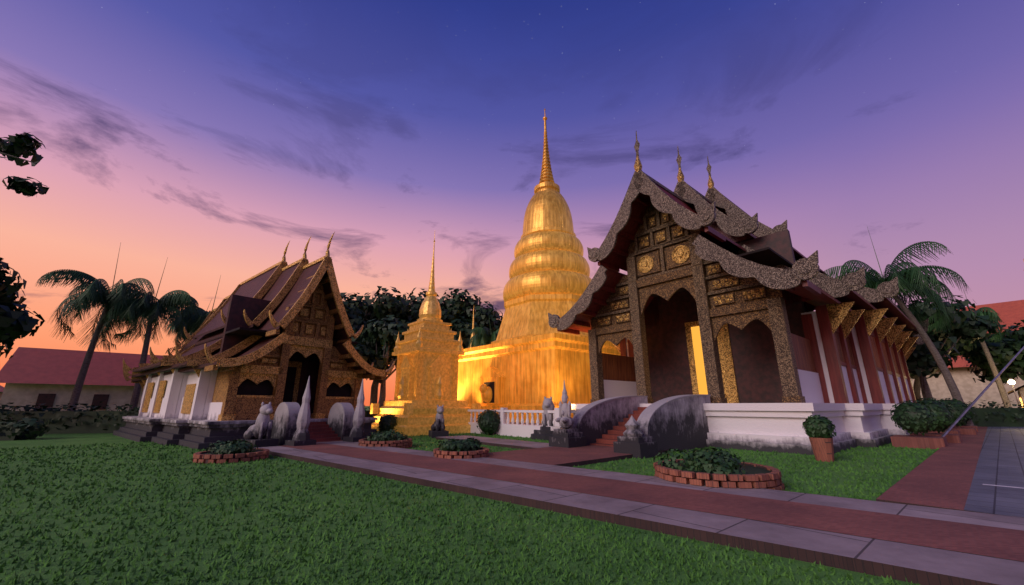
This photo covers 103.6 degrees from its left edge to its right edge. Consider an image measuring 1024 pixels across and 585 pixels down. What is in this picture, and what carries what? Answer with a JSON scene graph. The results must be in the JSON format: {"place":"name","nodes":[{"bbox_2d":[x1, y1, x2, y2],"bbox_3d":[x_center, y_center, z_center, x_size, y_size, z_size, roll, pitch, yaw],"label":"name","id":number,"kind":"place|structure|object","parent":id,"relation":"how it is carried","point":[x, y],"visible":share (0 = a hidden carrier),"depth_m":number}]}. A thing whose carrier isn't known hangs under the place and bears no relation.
{"place":"outdoors","nodes":[
{"label":"outdoors","id":0,"kind":"place"},
{"bbox_2d":[0,406,1021,584],"bbox_3d":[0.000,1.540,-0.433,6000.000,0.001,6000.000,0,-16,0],"label":"ground grass","id":1,"kind":"structure","parent":0,"point":[60,440],"depth_m":5.46},
{"bbox_2d":[131,271,375,447],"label":"temple","id":2,"kind":"structure","parent":1,"relation":"on","point":[254,308],"depth_m":19.55},
{"bbox_2d":[113,366,377,448],"bbox_3d":[-16.715,6.514,24.654,19.786,4.000,18.393,0,-16,0],"label":"temple base","id":3,"kind":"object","parent":2,"relation":"attached to","point":[199,426],"visible":0.37,"depth_m":18.54},
{"bbox_2d":[180,261,344,357],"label":"ubosot tiles","id":4,"kind":"object","parent":2,"relation":"attached to","point":[251,288],"visible":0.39,"depth_m":22.95},
{"bbox_2d":[225,327,357,401],"bbox_3d":[-16.580,5.488,24.789,15.869,4.050,14.562,0,-16,0],"label":"temple interior","id":5,"kind":"object","parent":2,"relation":"attached to","point":[250,387],"visible":0.19,"depth_m":19.67},
{"bbox_2d":[204,275,383,419],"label":"temple facade","id":6,"kind":"structure","parent":2,"relation":"attached to","point":[225,393],"depth_m":19.86},
{"bbox_2d":[308,422,342,441],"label":"stairs","id":7,"kind":"structure","parent":2,"relation":"attached to","point":[321,432],"depth_m":18.04},
{"bbox_2d":[237,402,278,447],"bbox_3d":[-9.952,5.232,15.933,1.300,1.750,0.900,-9,-18,29],"label":"lion statue","id":8,"kind":"object","parent":1,"relation":"on","point":[258,433],"visible":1,"depth_m":15.68},
{"bbox_2d":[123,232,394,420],"bbox_3d":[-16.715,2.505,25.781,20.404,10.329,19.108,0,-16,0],"label":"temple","id":9,"kind":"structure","parent":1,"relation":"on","point":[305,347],"depth_m":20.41},
{"bbox_2d":[370,235,480,435],"bbox_3d":[-5.600,2.156,27.440,5.200,13.900,5.200,13,-20,-39],"label":"small stupa","id":10,"kind":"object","parent":1,"relation":"on","point":[428,351],"visible":0.99,"depth_m":25.34},
{"bbox_2d":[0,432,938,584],"bbox_3d":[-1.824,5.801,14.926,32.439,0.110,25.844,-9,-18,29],"label":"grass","id":11,"kind":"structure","parent":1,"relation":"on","point":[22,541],"depth_m":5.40},
{"bbox_2d":[468,308,474,347],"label":"gold spire","id":12,"kind":"object","parent":1,"relation":"on","point":[472,326],"visible":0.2,"depth_m":44.62},
{"bbox_2d":[428,397,554,439],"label":"guardian statues","id":13,"kind":"object","parent":1,"relation":"on","point":[544,432],"visible":0.83,"depth_m":20.52},
{"bbox_2d":[0,400,1023,440],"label":"dark hedge leaves","id":14,"kind":"object","parent":1,"relation":"on","point":[34,423],"visible":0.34,"depth_m":24.43},
{"bbox_2d":[0,366,1023,410],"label":"cream wall","id":15,"kind":"structure","parent":1,"relation":"on","point":[25,394],"depth_m":44.82},
{"bbox_2d":[0,347,163,391],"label":"tiles","id":16,"kind":"object","parent":15,"relation":"attached to","point":[38,365],"visible":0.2,"depth_m":43.89},
{"bbox_2d":[35,385,1023,409],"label":"dark wood","id":17,"kind":"object","parent":15,"relation":"on","point":[47,400],"visible":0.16,"depth_m":41.72},
{"bbox_2d":[945,300,1023,367],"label":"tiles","id":18,"kind":"object","parent":15,"relation":"attached to","point":[1010,313],"visible":0.17,"depth_m":62.07},
{"bbox_2d":[0,132,1023,410],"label":"trees","id":19,"kind":"object","parent":1,"relation":"on","point":[382,318],"depth_m":36.17},
{"bbox_2d":[36,227,1004,354],"bbox_3d":[5.387,1.203,34.968,82.348,9.193,21.864,0,-16,0],"label":"palm leaf","id":20,"kind":"object","parent":1,"relation":"on","point":[125,306],"visible":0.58,"depth_m":29.66},
{"bbox_2d":[468,408,578,437],"bbox_3d":[3.200,9.748,31.539,24.833,1.500,24.833,0,-16,0],"label":"balustrade","id":21,"kind":"object","parent":1,"relation":"on","point":[522,429],"visible":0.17,"depth_m":21.89},
{"bbox_2d":[457,109,620,422],"bbox_3d":[3.200,-3.763,35.337,18.622,29.570,18.622,0,-16,0],"label":"stupa","id":22,"kind":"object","parent":1,"relation":"on","point":[529,358],"visible":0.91,"depth_m":30.27},
{"bbox_2d":[483,382,494,402],"bbox_3d":[3.200,8.063,32.012,10.402,1.400,10.402,0,-16,0],"label":"niche","id":23,"kind":"object","parent":22,"relation":"attached to","point":[491,384],"visible":0.23,"depth_m":27.76},
{"bbox_2d":[206,397,974,480],"bbox_3d":[9.704,5.417,16.991,38.209,2.117,19.074,0,-16,0],"label":"planter shrub","id":24,"kind":"object","parent":1,"relation":"on","point":[706,459],"visible":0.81,"depth_m":12.41},
{"bbox_2d":[269,435,1023,584],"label":"path curb","id":25,"kind":"structure","parent":1,"relation":"on","point":[915,576],"depth_m":5.15},
{"bbox_2d":[549,193,916,458],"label":"temple","id":26,"kind":"structure","parent":1,"relation":"on","point":[817,299],"depth_m":20.48},
{"bbox_2d":[590,407,646,446],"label":"stairs","id":27,"kind":"structure","parent":26,"relation":"attached to","point":[609,438],"depth_m":16.65},
{"bbox_2d":[579,396,710,451],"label":"stair balustrades","id":28,"kind":"object","parent":26,"relation":"attached to","point":[681,424],"visible":0.49,"depth_m":15.98},
{"bbox_2d":[605,184,737,275],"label":"viharn tiles","id":29,"kind":"object","parent":26,"relation":"attached to","point":[681,203],"visible":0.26,"depth_m":22.39},
{"bbox_2d":[588,210,802,398],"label":"columns","id":30,"kind":"structure","parent":26,"relation":"attached to","point":[785,356],"depth_m":18.99},
{"bbox_2d":[590,200,805,403],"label":"temple facade","id":31,"kind":"structure","parent":26,"relation":"attached to","point":[740,311],"depth_m":19.95},
{"bbox_2d":[691,326,707,394],"bbox_3d":[10.541,3.873,21.910,0.785,4.200,0.894,0,-16,0],"label":"doorway","id":32,"kind":"structure","parent":26,"relation":"attached to","point":[699,362],"depth_m":22.19},
{"bbox_2d":[651,247,792,296],"bbox_3d":[19.249,4.727,29.233,28.441,6.480,26.438,0,-16,0],"label":"viharn interior","id":33,"kind":"object","parent":26,"relation":"attached to","point":[768,256],"visible":0.1,"depth_m":18.48},
{"bbox_2d":[572,403,919,454],"bbox_3d":[18.952,8.608,27.865,31.800,1.706,29.709,0,-16,0],"label":"temple base","id":34,"kind":"object","parent":26,"relation":"attached to","point":[768,427],"visible":0.46,"depth_m":15.68},
{"bbox_2d":[602,332,905,381],"bbox_3d":[19.175,5.484,28.955,28.585,2.288,26.584,0,-16,0],"label":"viharn grille","id":35,"kind":"object","parent":26,"relation":"attached to","point":[618,368],"visible":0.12,"depth_m":22.97},
{"bbox_2d":[598,155,918,402],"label":"gold ornaments","id":36,"kind":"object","parent":26,"relation":"attached to","point":[843,316],"depth_m":21.07},
{"bbox_2d":[604,311,912,403],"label":"wall","id":37,"kind":"structure","parent":26,"relation":"attached to","point":[810,384],"depth_m":19.98},
{"bbox_2d":[548,131,928,346],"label":"roof trim","id":38,"kind":"structure","parent":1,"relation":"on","point":[737,221],"depth_m":20.08},
{"bbox_2d":[0,0,1023,405],"label":"sky","id":39,"kind":"structure","parent":0,"point":[207,137]},
{"bbox_2d":[192,437,833,489],"bbox_3d":[0.043,4.782,12.337,19.368,0.670,10.042,0,-16,0],"label":"brick planter","id":40,"kind":"object","parent":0,"point":[823,449],"visible":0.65,"depth_m":11.57},
{"bbox_2d":[509,422,541,424],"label":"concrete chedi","id":41,"kind":"structure","parent":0,"point":[525,423],"depth_m":23.69},
{"bbox_2d":[66,295,1011,425],"bbox_3d":[6.000,6.134,34.114,78.680,9.874,15.678,0,-16,0],"label":"palm trunk","id":42,"kind":"object","parent":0,"point":[928,342],"visible":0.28,"depth_m":29.44},
{"bbox_2d":[203,399,969,473],"bbox_3d":[9.605,5.392,16.953,38.210,1.883,18.959,0,-16,0],"label":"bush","id":43,"kind":"object","parent":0,"point":[752,470],"visible":0.47,"depth_m":16.39},
{"bbox_2d":[284,427,1023,561],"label":"brick path","id":44,"kind":"structure","parent":0,"point":[942,477],"depth_m":7.00},
{"bbox_2d":[256,435,1023,584],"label":"concrete paths","id":45,"kind":"structure","parent":44,"relation":"on","point":[998,571],"depth_m":5.81},
{"bbox_2d":[964,427,1023,516],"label":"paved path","id":46,"kind":"structure","parent":44,"relation":"on","point":[1000,462],"depth_m":8.99},
{"bbox_2d":[983,484,1020,487],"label":"drain grate","id":47,"kind":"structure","parent":46,"relation":"on","point":[1002,486],"depth_m":7.74},
{"bbox_2d":[890,425,978,448],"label":"brick planter","id":48,"kind":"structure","parent":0,"point":[933,440],"depth_m":16.30},
{"bbox_2d":[941,346,1023,436],"bbox_3d":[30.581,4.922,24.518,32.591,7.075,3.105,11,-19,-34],"label":"metal pole","id":49,"kind":"object","parent":48,"relation":"in","point":[947,431],"visible":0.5,"depth_m":19.50}
]}

